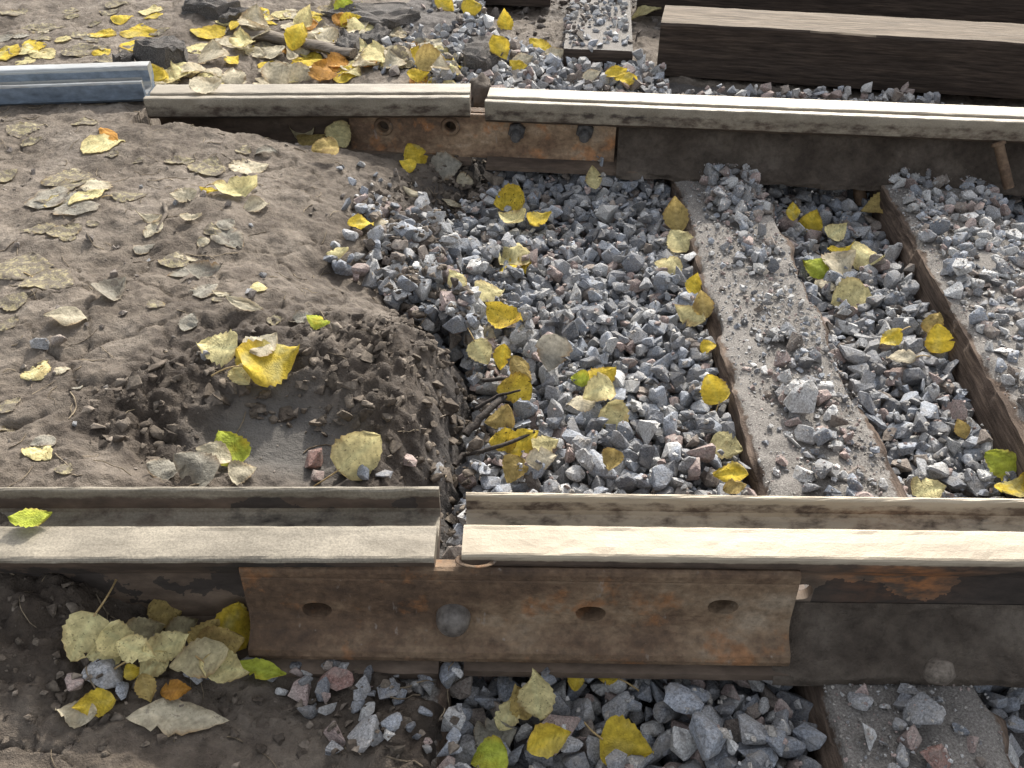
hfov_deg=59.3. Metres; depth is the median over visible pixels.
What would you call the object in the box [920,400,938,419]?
ballast stone
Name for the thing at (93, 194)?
fallen leaf
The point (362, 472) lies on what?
ballast stone
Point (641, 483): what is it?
ballast stone
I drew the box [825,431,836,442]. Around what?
ballast stone
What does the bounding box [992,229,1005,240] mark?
ballast stone
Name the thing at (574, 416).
ballast stone
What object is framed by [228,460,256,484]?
fallen leaf
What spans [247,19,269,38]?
fallen leaf
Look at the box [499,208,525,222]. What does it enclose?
fallen leaf
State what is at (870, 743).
ballast stone
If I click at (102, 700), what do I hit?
fallen leaf
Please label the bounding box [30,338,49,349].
ballast stone
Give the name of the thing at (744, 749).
ballast stone
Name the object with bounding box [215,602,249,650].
fallen leaf
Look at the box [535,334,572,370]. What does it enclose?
fallen leaf
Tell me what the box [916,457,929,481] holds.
ballast stone
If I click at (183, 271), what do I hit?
fallen leaf
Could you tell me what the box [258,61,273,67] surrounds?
fallen leaf
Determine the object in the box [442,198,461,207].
fallen leaf
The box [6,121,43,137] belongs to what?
fallen leaf
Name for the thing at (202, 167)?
fallen leaf
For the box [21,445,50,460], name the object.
fallen leaf
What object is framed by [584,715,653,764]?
fallen leaf
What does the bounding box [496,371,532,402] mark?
fallen leaf
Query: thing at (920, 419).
ballast stone
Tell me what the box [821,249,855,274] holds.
fallen leaf
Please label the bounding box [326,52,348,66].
fallen leaf
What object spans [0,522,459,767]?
mud crumbs
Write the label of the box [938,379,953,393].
ballast stone
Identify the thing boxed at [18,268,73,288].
fallen leaf
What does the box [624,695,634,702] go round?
ballast stone
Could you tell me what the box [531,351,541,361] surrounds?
ballast stone
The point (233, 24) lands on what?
fallen leaf
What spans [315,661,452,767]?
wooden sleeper
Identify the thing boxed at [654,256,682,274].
fallen leaf
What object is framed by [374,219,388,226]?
fallen leaf
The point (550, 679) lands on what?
ballast stone
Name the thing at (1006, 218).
ballast stone
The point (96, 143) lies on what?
fallen leaf
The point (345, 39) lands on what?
asphalt chunk
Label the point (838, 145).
tram rail
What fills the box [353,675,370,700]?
ballast stone
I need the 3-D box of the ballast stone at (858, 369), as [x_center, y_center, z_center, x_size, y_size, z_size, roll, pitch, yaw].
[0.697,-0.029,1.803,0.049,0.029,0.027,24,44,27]
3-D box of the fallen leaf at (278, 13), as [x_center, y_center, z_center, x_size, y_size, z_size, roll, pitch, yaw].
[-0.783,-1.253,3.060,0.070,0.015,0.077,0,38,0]
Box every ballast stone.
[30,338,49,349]
[50,334,67,346]
[64,673,84,690]
[81,659,122,688]
[115,682,128,699]
[287,675,311,705]
[304,447,322,468]
[311,470,323,481]
[315,677,329,694]
[318,666,353,690]
[325,740,343,753]
[342,229,358,240]
[347,714,380,752]
[351,263,369,276]
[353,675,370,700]
[354,193,367,202]
[357,464,368,479]
[364,665,373,683]
[374,266,392,279]
[375,470,393,478]
[377,680,399,699]
[380,712,401,731]
[383,268,395,280]
[383,729,394,740]
[386,201,401,211]
[389,251,405,261]
[390,239,407,250]
[390,262,407,272]
[396,214,408,222]
[403,454,416,466]
[412,261,421,273]
[418,676,433,684]
[426,295,439,303]
[428,221,440,235]
[432,462,443,481]
[436,740,461,756]
[437,755,454,767]
[439,291,455,310]
[440,232,460,245]
[450,676,472,699]
[452,734,476,764]
[458,291,475,304]
[462,255,480,266]
[462,707,472,720]
[466,208,479,215]
[466,372,483,385]
[471,462,478,472]
[478,462,490,474]
[480,476,500,489]
[482,676,497,682]
[484,337,497,351]
[487,363,499,375]
[488,691,497,696]
[490,451,506,458]
[490,701,500,717]
[497,676,520,701]
[505,322,517,327]
[506,266,521,279]
[506,267,523,277]
[515,235,526,246]
[524,464,539,477]
[524,750,552,766]
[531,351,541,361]
[533,288,550,298]
[533,329,540,339]
[538,427,552,436]
[539,324,554,335]
[541,674,556,685]
[548,259,571,272]
[550,174,557,184]
[550,692,570,715]
[555,449,565,458]
[557,362,563,371]
[562,428,582,444]
[564,414,585,426]
[574,304,584,317]
[575,716,584,730]
[577,238,587,247]
[579,356,600,367]
[580,176,587,187]
[585,278,603,290]
[586,735,600,766]
[591,680,609,695]
[595,314,613,325]
[600,177,613,186]
[603,301,617,315]
[604,387,625,402]
[611,308,624,319]
[612,361,628,373]
[618,181,627,189]
[619,357,640,360]
[623,206,636,216]
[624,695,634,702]
[625,373,646,381]
[625,458,639,472]
[625,755,648,767]
[627,699,641,711]
[628,410,637,419]
[629,239,645,249]
[629,438,643,445]
[630,419,641,431]
[630,682,651,701]
[633,473,651,488]
[639,277,652,289]
[639,404,659,416]
[640,720,663,736]
[643,754,654,767]
[647,336,662,348]
[649,301,660,313]
[658,728,671,755]
[661,442,681,459]
[663,184,670,193]
[663,406,673,416]
[664,682,703,713]
[665,300,678,313]
[665,434,682,444]
[670,332,680,342]
[670,363,685,375]
[671,336,684,350]
[678,291,697,303]
[679,410,694,419]
[683,432,698,444]
[688,342,701,352]
[688,457,700,476]
[689,711,725,760]
[698,419,714,429]
[699,417,721,432]
[700,352,712,360]
[705,411,719,420]
[724,718,741,741]
[737,691,747,698]
[737,742,777,767]
[738,230,751,241]
[738,713,766,744]
[744,702,760,718]
[746,247,760,256]
[758,697,769,714]
[759,685,777,700]
[760,697,775,711]
[762,680,780,687]
[763,729,785,756]
[783,380,818,413]
[784,417,802,426]
[785,433,800,447]
[792,465,815,482]
[792,723,826,751]
[795,190,811,202]
[795,255,813,270]
[797,356,814,368]
[808,349,821,363]
[812,253,820,258]
[812,459,832,479]
[815,381,833,389]
[816,302,828,311]
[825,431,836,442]
[829,239,847,246]
[837,470,847,481]
[838,344,870,364]
[843,431,854,444]
[844,343,856,348]
[847,363,869,378]
[847,473,862,491]
[847,692,873,710]
[854,333,873,341]
[857,303,870,312]
[861,198,867,206]
[862,723,876,750]
[866,350,885,375]
[869,390,888,399]
[878,344,891,351]
[878,390,892,403]
[885,308,896,318]
[885,378,896,385]
[891,421,913,438]
[893,413,904,424]
[897,338,909,349]
[897,683,918,696]
[897,724,921,752]
[901,280,919,294]
[901,335,915,341]
[903,338,922,353]
[905,692,945,724]
[912,411,927,431]
[915,441,930,450]
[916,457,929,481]
[917,352,939,365]
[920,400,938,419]
[920,744,950,767]
[921,378,924,390]
[926,421,949,438]
[926,435,943,452]
[928,372,942,383]
[933,447,947,458]
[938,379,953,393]
[941,410,951,421]
[946,438,961,453]
[952,258,967,268]
[952,722,969,735]
[954,226,968,232]
[956,389,967,397]
[961,435,977,448]
[963,448,983,461]
[966,735,978,752]
[967,269,979,276]
[977,429,992,444]
[977,469,993,481]
[980,442,992,454]
[990,254,1004,262]
[990,707,1007,719]
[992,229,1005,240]
[994,347,1012,352]
[1001,213,1010,220]
[1005,228,1021,240]
[1005,687,1023,704]
[1005,715,1023,732]
[1008,741,1018,767]
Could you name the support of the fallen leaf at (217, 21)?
on the ground
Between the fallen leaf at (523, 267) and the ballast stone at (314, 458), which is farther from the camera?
the fallen leaf at (523, 267)
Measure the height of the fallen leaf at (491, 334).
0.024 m
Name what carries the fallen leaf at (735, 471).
on the gravel
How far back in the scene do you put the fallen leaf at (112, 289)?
1.62 m
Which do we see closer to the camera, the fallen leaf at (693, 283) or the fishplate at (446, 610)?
the fishplate at (446, 610)
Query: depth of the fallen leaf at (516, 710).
1.14 m
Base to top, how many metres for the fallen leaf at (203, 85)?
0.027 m
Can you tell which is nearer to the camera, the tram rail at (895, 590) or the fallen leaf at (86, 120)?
the tram rail at (895, 590)
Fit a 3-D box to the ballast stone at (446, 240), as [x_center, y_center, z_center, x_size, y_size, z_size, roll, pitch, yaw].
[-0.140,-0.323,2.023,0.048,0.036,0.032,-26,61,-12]
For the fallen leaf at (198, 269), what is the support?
on the ground
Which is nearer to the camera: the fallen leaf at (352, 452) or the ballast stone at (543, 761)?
the ballast stone at (543, 761)
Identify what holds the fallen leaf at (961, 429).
on the ballast stone at (970, 442)
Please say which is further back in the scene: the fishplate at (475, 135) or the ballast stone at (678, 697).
the fishplate at (475, 135)
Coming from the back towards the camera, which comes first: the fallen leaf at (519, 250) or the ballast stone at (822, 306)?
the fallen leaf at (519, 250)
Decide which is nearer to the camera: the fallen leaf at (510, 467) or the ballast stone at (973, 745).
the ballast stone at (973, 745)
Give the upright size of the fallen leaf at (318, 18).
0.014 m
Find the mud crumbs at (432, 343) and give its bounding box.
[365,152,497,445]
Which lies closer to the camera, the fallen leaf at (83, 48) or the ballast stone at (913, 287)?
the ballast stone at (913, 287)
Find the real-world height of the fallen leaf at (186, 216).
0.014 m
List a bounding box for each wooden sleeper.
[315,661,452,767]
[563,0,632,69]
[664,179,1015,767]
[866,185,1023,498]
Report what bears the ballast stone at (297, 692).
on the ground
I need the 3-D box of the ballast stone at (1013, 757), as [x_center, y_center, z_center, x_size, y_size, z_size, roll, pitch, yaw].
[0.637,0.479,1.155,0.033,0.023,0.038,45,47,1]
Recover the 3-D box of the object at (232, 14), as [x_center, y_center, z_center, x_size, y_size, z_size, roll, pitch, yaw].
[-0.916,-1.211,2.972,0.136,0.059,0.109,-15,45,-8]
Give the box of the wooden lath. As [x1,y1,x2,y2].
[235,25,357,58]
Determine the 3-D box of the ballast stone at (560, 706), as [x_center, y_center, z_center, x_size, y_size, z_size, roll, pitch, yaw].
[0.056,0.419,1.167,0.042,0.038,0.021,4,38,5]
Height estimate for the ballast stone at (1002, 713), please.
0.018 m
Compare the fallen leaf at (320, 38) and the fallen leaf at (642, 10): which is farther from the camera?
the fallen leaf at (642, 10)
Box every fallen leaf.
[0,8,27,15]
[0,32,13,41]
[0,44,19,59]
[0,169,17,181]
[0,251,53,279]
[0,292,27,310]
[0,314,17,330]
[0,397,20,412]
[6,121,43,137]
[8,32,29,37]
[8,508,51,527]
[15,43,33,54]
[15,56,35,64]
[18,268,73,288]
[19,222,55,233]
[20,136,41,146]
[20,360,51,380]
[21,23,41,29]
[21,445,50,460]
[22,39,46,50]
[24,186,69,208]
[28,48,55,58]
[28,434,55,445]
[28,446,52,460]
[29,22,64,33]
[32,24,54,30]
[34,191,70,203]
[40,168,92,185]
[43,195,65,206]
[43,306,87,325]
[46,222,82,236]
[49,178,95,191]
[51,191,99,214]
[54,366,70,374]
[55,700,96,728]
[61,43,94,56]
[61,579,116,661]
[68,189,107,204]
[71,116,97,124]
[72,687,115,717]
[80,133,125,153]
[80,179,112,190]
[86,644,121,664]
[87,28,116,37]
[91,275,125,300]
[93,54,112,61]
[96,619,133,657]
[99,7,119,15]
[99,127,117,140]
[101,191,147,201]
[105,0,128,7]
[110,15,133,24]
[114,630,189,669]
[117,633,155,663]
[119,23,156,37]
[119,40,134,50]
[119,44,133,52]
[123,663,139,680]
[126,617,164,639]
[126,698,228,736]
[133,243,155,254]
[134,209,161,222]
[134,673,156,701]
[136,650,168,677]
[138,4,162,14]
[143,222,162,237]
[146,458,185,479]
[147,599,184,627]
[151,64,168,81]
[154,80,178,84]
[158,251,189,267]
[160,679,190,700]
[164,154,195,164]
[165,616,198,640]
[167,62,199,77]
[167,266,190,276]
[169,187,196,202]
[169,637,228,678]
[170,61,192,79]
[173,451,219,486]
[174,255,198,260]
[178,312,197,330]
[180,213,201,219]
[181,62,205,72]
[184,646,249,683]
[185,259,221,278]
[186,43,207,53]
[187,156,225,175]
[187,619,219,643]
[189,75,221,93]
[189,284,218,297]
[190,24,225,38]
[196,329,237,367]
[196,440,231,462]
[196,625,244,653]
[197,39,225,63]
[197,72,223,83]
[199,186,218,192]
[200,67,221,76]
[204,175,256,196]
[210,227,243,248]
[211,339,299,386]
[213,20,237,24]
[213,290,230,296]
[214,430,250,466]
[215,35,248,47]
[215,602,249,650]
[221,48,229,56]
[221,67,245,83]
[226,296,262,310]
[227,43,251,49]
[227,363,250,384]
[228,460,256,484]
[229,21,239,29]
[229,26,254,47]
[229,157,268,174]
[235,348,241,364]
[237,3,269,29]
[240,657,285,679]
[242,332,277,356]
[244,195,269,211]
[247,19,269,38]
[251,41,283,56]
[252,77,268,83]
[254,144,276,154]
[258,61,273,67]
[260,7,269,17]
[260,45,284,58]
[260,61,289,83]
[261,10,273,19]
[271,10,291,19]
[280,22,310,32]
[283,11,296,18]
[284,22,307,50]
[286,44,309,54]
[288,62,310,83]
[288,310,311,322]
[289,126,313,138]
[290,57,316,65]
[293,4,312,26]
[296,134,324,145]
[299,52,321,59]
[299,59,321,65]
[306,19,317,29]
[306,26,338,43]
[306,315,329,329]
[308,59,337,81]
[311,11,322,15]
[311,19,328,30]
[311,136,338,154]
[312,16,321,20]
[313,430,381,486]
[314,33,336,42]
[316,0,334,14]
[324,120,350,147]
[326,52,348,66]
[326,247,348,259]
[332,12,350,25]
[333,64,355,82]
[334,0,354,9]
[337,29,365,36]
[340,12,360,28]
[341,65,361,75]
[346,17,373,31]
[347,19,368,30]
[347,213,373,228]
[352,47,379,66]
[359,38,367,51]
[361,40,386,63]
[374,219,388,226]
[382,49,406,67]
[384,45,412,68]
[389,26,407,37]
[399,158,416,172]
[403,143,427,163]
[403,186,417,196]
[407,68,428,82]
[409,77,427,83]
[411,45,418,60]
[413,38,430,43]
[414,76,435,83]
[415,43,444,70]
[417,38,442,46]
[431,54,449,69]
[431,60,461,76]
[431,151,461,180]
[434,0,453,11]
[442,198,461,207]
[447,269,466,286]
[456,172,473,186]
[461,0,481,14]
[466,328,491,363]
[471,735,508,767]
[473,718,516,748]
[475,280,504,301]
[480,325,495,338]
[484,404,514,428]
[485,301,522,328]
[489,34,509,59]
[489,427,515,452]
[492,343,511,369]
[494,183,524,210]
[494,700,519,730]
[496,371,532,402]
[497,8,513,29]
[498,243,529,264]
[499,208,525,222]
[499,257,530,273]
[502,454,528,482]
[507,428,538,455]
[509,60,526,69]
[509,355,531,380]
[509,683,531,719]
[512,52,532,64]
[516,668,555,720]
[525,446,557,470]
[526,211,551,225]
[527,722,570,758]
[529,38,551,50]
[531,435,558,451]
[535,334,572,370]
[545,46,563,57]
[567,395,595,411]
[567,678,583,691]
[571,369,589,386]
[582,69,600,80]
[583,372,615,401]
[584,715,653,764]
[585,165,601,189]
[588,366,616,382]
[598,399,629,429]
[598,678,638,691]
[602,447,623,470]
[605,65,626,76]
[614,72,636,84]
[631,5,660,18]
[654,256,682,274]
[662,196,688,230]
[666,230,692,252]
[675,304,705,326]
[685,272,701,293]
[692,289,714,318]
[700,339,715,352]
[700,374,729,411]
[710,431,742,458]
[713,460,747,481]
[723,478,746,493]
[786,202,800,220]
[798,208,822,230]
[802,258,829,278]
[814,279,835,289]
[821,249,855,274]
[824,223,846,240]
[827,241,853,251]
[830,276,871,307]
[850,241,884,269]
[860,192,882,213]
[880,326,910,345]
[886,349,929,362]
[910,476,945,497]
[920,312,943,332]
[924,324,954,352]
[954,419,970,438]
[984,449,1016,480]
[994,472,1023,496]
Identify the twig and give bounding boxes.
[156,201,168,229]
[452,430,534,467]
[462,395,506,436]
[475,389,520,409]
[482,377,507,382]
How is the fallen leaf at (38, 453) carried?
on the fallen leaf at (25, 451)
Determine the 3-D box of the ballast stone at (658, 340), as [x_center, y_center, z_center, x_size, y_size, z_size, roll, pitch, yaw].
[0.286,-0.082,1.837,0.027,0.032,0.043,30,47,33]
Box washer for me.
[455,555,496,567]
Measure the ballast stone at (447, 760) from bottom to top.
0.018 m
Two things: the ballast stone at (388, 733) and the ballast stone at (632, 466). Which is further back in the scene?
the ballast stone at (632, 466)
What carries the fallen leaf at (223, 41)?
on the fallen leaf at (249, 46)
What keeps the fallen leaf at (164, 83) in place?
on the ground
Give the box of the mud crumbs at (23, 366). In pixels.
[1,102,497,509]
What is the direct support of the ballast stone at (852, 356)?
on the gravel
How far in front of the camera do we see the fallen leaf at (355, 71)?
2.69 m
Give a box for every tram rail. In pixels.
[0,61,154,105]
[0,486,440,678]
[143,83,471,165]
[461,492,1023,687]
[485,87,1023,195]
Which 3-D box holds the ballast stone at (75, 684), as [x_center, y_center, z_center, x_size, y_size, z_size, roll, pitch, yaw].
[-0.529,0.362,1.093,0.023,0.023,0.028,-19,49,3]
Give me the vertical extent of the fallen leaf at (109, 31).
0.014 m
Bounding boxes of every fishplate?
[239,559,801,665]
[349,113,615,161]
[450,107,484,128]
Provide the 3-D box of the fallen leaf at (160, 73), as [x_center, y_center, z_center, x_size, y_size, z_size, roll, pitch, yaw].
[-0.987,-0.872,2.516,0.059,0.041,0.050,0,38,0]
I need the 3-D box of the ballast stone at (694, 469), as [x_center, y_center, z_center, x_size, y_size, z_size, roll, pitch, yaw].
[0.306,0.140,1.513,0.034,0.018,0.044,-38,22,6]
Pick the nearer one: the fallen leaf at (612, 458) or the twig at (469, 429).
the fallen leaf at (612, 458)
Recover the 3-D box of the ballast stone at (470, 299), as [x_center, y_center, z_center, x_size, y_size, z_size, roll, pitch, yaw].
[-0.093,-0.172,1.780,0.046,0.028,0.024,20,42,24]
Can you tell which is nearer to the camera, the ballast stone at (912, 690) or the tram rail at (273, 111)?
the ballast stone at (912, 690)
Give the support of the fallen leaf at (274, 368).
on the ground
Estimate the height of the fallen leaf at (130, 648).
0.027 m
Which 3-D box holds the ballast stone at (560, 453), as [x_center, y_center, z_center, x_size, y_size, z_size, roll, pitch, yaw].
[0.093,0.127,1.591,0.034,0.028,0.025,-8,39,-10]
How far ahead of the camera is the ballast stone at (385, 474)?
1.37 m
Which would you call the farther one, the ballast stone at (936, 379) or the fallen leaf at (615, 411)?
the ballast stone at (936, 379)
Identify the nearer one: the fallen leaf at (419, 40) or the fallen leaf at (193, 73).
the fallen leaf at (193, 73)
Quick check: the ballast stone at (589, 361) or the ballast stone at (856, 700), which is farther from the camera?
the ballast stone at (589, 361)
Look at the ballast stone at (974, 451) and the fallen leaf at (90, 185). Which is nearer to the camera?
the ballast stone at (974, 451)
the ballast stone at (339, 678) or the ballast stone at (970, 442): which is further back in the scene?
the ballast stone at (970, 442)
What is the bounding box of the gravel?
[3,0,1023,767]
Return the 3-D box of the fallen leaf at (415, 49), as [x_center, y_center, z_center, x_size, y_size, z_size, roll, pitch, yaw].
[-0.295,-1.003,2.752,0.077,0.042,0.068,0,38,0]
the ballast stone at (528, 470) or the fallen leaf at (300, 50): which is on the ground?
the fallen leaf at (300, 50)
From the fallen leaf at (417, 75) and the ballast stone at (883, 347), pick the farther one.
the fallen leaf at (417, 75)
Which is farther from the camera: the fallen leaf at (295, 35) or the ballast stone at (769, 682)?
the fallen leaf at (295, 35)
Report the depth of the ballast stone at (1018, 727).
1.18 m
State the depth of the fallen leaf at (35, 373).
1.46 m
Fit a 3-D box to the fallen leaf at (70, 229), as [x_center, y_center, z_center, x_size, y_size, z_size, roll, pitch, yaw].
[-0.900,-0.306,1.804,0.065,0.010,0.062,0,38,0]
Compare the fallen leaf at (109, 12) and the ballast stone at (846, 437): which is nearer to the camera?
the ballast stone at (846, 437)
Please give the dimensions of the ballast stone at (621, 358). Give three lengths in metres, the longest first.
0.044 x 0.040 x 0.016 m
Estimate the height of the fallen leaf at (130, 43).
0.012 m
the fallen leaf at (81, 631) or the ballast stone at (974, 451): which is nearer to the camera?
the fallen leaf at (81, 631)
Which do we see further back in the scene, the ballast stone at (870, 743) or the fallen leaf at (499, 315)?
the fallen leaf at (499, 315)
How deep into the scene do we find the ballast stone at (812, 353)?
1.72 m
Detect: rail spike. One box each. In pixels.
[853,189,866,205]
[923,657,955,685]
[991,140,1013,189]
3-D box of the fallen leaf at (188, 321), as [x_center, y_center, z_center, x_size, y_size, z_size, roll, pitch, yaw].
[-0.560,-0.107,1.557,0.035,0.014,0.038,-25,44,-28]
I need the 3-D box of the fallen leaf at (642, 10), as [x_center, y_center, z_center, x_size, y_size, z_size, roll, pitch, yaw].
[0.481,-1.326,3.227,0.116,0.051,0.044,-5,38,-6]
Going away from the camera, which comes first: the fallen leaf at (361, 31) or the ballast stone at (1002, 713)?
the ballast stone at (1002, 713)
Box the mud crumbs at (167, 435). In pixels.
[69,312,490,545]
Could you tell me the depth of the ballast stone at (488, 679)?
1.25 m
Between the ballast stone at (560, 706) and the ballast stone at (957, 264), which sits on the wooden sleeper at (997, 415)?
the ballast stone at (957, 264)
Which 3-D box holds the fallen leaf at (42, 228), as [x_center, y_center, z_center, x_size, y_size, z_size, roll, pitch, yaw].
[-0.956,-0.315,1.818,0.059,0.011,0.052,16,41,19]
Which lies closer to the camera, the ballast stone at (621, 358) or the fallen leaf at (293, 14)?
the ballast stone at (621, 358)
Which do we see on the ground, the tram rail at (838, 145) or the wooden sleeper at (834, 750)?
the wooden sleeper at (834, 750)
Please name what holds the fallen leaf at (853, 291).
on the gravel
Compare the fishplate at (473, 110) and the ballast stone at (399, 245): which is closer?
the ballast stone at (399, 245)
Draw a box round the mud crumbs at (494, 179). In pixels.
[437,155,503,212]
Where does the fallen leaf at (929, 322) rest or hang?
on the gravel
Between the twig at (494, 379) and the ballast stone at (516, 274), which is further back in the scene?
the ballast stone at (516, 274)
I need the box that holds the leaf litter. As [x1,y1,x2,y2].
[0,6,461,474]
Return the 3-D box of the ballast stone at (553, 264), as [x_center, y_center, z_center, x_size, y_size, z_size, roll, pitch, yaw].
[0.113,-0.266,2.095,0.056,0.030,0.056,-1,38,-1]
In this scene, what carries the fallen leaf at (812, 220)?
on the gravel
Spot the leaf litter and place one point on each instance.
(399, 51)
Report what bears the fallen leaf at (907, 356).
on the gravel
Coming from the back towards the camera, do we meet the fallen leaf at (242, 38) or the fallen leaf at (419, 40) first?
the fallen leaf at (419, 40)
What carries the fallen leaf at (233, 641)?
on the gravel
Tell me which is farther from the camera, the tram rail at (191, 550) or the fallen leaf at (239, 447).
the fallen leaf at (239, 447)
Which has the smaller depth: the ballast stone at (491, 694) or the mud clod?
the ballast stone at (491, 694)
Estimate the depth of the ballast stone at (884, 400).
1.75 m
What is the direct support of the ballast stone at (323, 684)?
on the gravel
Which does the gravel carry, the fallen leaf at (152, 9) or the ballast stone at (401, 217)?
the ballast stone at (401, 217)
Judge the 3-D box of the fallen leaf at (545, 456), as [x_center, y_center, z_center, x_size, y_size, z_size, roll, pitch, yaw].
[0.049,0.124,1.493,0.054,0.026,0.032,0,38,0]
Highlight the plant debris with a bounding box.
[0,102,482,767]
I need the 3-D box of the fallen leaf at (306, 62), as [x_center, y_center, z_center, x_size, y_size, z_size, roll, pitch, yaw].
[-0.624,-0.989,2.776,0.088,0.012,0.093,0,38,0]
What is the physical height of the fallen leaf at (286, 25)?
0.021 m
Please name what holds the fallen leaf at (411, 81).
on the fallen leaf at (433, 81)
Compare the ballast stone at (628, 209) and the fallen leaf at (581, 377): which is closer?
the fallen leaf at (581, 377)
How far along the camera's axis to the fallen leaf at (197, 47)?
2.78 m
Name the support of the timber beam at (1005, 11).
on the ground
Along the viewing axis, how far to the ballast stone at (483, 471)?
1.50 m
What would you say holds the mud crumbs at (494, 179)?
on the ground
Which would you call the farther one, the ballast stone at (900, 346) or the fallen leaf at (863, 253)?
the fallen leaf at (863, 253)
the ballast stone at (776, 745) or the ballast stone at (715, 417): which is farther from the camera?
the ballast stone at (715, 417)
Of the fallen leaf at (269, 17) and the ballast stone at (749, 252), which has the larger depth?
the fallen leaf at (269, 17)
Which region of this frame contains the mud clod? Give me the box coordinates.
[469,72,491,107]
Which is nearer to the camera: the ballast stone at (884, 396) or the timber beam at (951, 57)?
the ballast stone at (884, 396)
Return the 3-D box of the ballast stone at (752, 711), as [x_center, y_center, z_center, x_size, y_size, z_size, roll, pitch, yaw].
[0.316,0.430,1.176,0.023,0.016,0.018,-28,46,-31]
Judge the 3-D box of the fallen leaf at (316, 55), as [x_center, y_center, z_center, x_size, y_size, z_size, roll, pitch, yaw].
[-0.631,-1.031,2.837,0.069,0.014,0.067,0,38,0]
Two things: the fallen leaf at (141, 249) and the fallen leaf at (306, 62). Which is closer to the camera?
the fallen leaf at (141, 249)
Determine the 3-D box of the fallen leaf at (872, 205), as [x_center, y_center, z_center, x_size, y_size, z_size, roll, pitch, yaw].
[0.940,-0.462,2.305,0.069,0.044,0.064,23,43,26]
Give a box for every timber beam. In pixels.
[484,0,550,6]
[636,0,1023,23]
[657,5,1023,98]
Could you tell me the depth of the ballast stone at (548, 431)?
1.60 m
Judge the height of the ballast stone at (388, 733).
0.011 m
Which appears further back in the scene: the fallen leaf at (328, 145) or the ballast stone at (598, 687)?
the fallen leaf at (328, 145)
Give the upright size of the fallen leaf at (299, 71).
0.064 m
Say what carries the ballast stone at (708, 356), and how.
on the gravel
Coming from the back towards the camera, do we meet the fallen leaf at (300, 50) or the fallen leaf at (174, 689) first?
the fallen leaf at (300, 50)
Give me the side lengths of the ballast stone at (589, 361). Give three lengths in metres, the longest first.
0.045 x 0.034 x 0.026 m
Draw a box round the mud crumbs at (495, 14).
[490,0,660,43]
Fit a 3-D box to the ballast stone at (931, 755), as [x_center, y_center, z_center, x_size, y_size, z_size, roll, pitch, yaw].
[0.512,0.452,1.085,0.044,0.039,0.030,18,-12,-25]
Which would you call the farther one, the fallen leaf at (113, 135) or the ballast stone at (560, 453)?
the fallen leaf at (113, 135)
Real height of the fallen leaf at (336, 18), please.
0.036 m
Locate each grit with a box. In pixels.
[680,163,1023,767]
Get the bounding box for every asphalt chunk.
[112,50,134,61]
[133,35,187,68]
[181,0,240,19]
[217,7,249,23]
[321,2,420,30]
[335,29,360,58]
[360,23,392,44]
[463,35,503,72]
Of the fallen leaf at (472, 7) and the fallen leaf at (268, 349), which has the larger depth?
the fallen leaf at (472, 7)
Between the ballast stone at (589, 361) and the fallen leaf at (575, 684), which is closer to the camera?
the fallen leaf at (575, 684)
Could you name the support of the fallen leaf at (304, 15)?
on the ground
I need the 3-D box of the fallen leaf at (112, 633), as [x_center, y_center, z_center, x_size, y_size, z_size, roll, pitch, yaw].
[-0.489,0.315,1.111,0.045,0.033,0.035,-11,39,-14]
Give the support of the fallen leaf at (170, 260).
on the ground
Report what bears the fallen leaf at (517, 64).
on the ground
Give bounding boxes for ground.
[0,0,1023,767]
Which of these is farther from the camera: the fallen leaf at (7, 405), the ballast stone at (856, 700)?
the fallen leaf at (7, 405)
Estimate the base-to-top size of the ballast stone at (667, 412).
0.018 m
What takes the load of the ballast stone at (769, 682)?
on the gravel
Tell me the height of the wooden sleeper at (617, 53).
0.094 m
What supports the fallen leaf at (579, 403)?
on the gravel
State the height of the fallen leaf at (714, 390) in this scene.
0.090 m
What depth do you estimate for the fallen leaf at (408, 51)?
2.74 m
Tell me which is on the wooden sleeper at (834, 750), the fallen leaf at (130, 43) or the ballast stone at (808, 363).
the ballast stone at (808, 363)
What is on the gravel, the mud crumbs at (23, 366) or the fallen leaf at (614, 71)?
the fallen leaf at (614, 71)
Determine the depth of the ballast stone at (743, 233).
2.10 m
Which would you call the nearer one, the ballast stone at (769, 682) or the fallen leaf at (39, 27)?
the ballast stone at (769, 682)
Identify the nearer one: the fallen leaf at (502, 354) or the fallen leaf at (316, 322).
the fallen leaf at (316, 322)
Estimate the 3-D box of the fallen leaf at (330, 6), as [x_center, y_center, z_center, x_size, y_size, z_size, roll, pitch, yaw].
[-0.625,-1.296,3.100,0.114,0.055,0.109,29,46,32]
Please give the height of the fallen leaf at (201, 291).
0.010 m
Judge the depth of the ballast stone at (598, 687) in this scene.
1.21 m
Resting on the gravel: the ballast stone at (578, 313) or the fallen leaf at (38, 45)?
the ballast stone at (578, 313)
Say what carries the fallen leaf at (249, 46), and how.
on the fallen leaf
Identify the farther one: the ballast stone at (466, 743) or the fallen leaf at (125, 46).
the fallen leaf at (125, 46)
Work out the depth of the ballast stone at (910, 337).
1.87 m
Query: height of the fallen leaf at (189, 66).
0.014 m
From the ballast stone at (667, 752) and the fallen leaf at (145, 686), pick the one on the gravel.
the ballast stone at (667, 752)
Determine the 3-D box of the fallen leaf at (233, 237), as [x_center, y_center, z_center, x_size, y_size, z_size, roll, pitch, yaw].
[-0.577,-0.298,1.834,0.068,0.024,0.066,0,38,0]
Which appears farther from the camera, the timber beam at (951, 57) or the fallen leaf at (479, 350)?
the timber beam at (951, 57)
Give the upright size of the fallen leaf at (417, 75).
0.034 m
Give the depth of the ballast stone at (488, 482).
1.50 m
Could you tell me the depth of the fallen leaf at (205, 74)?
2.58 m

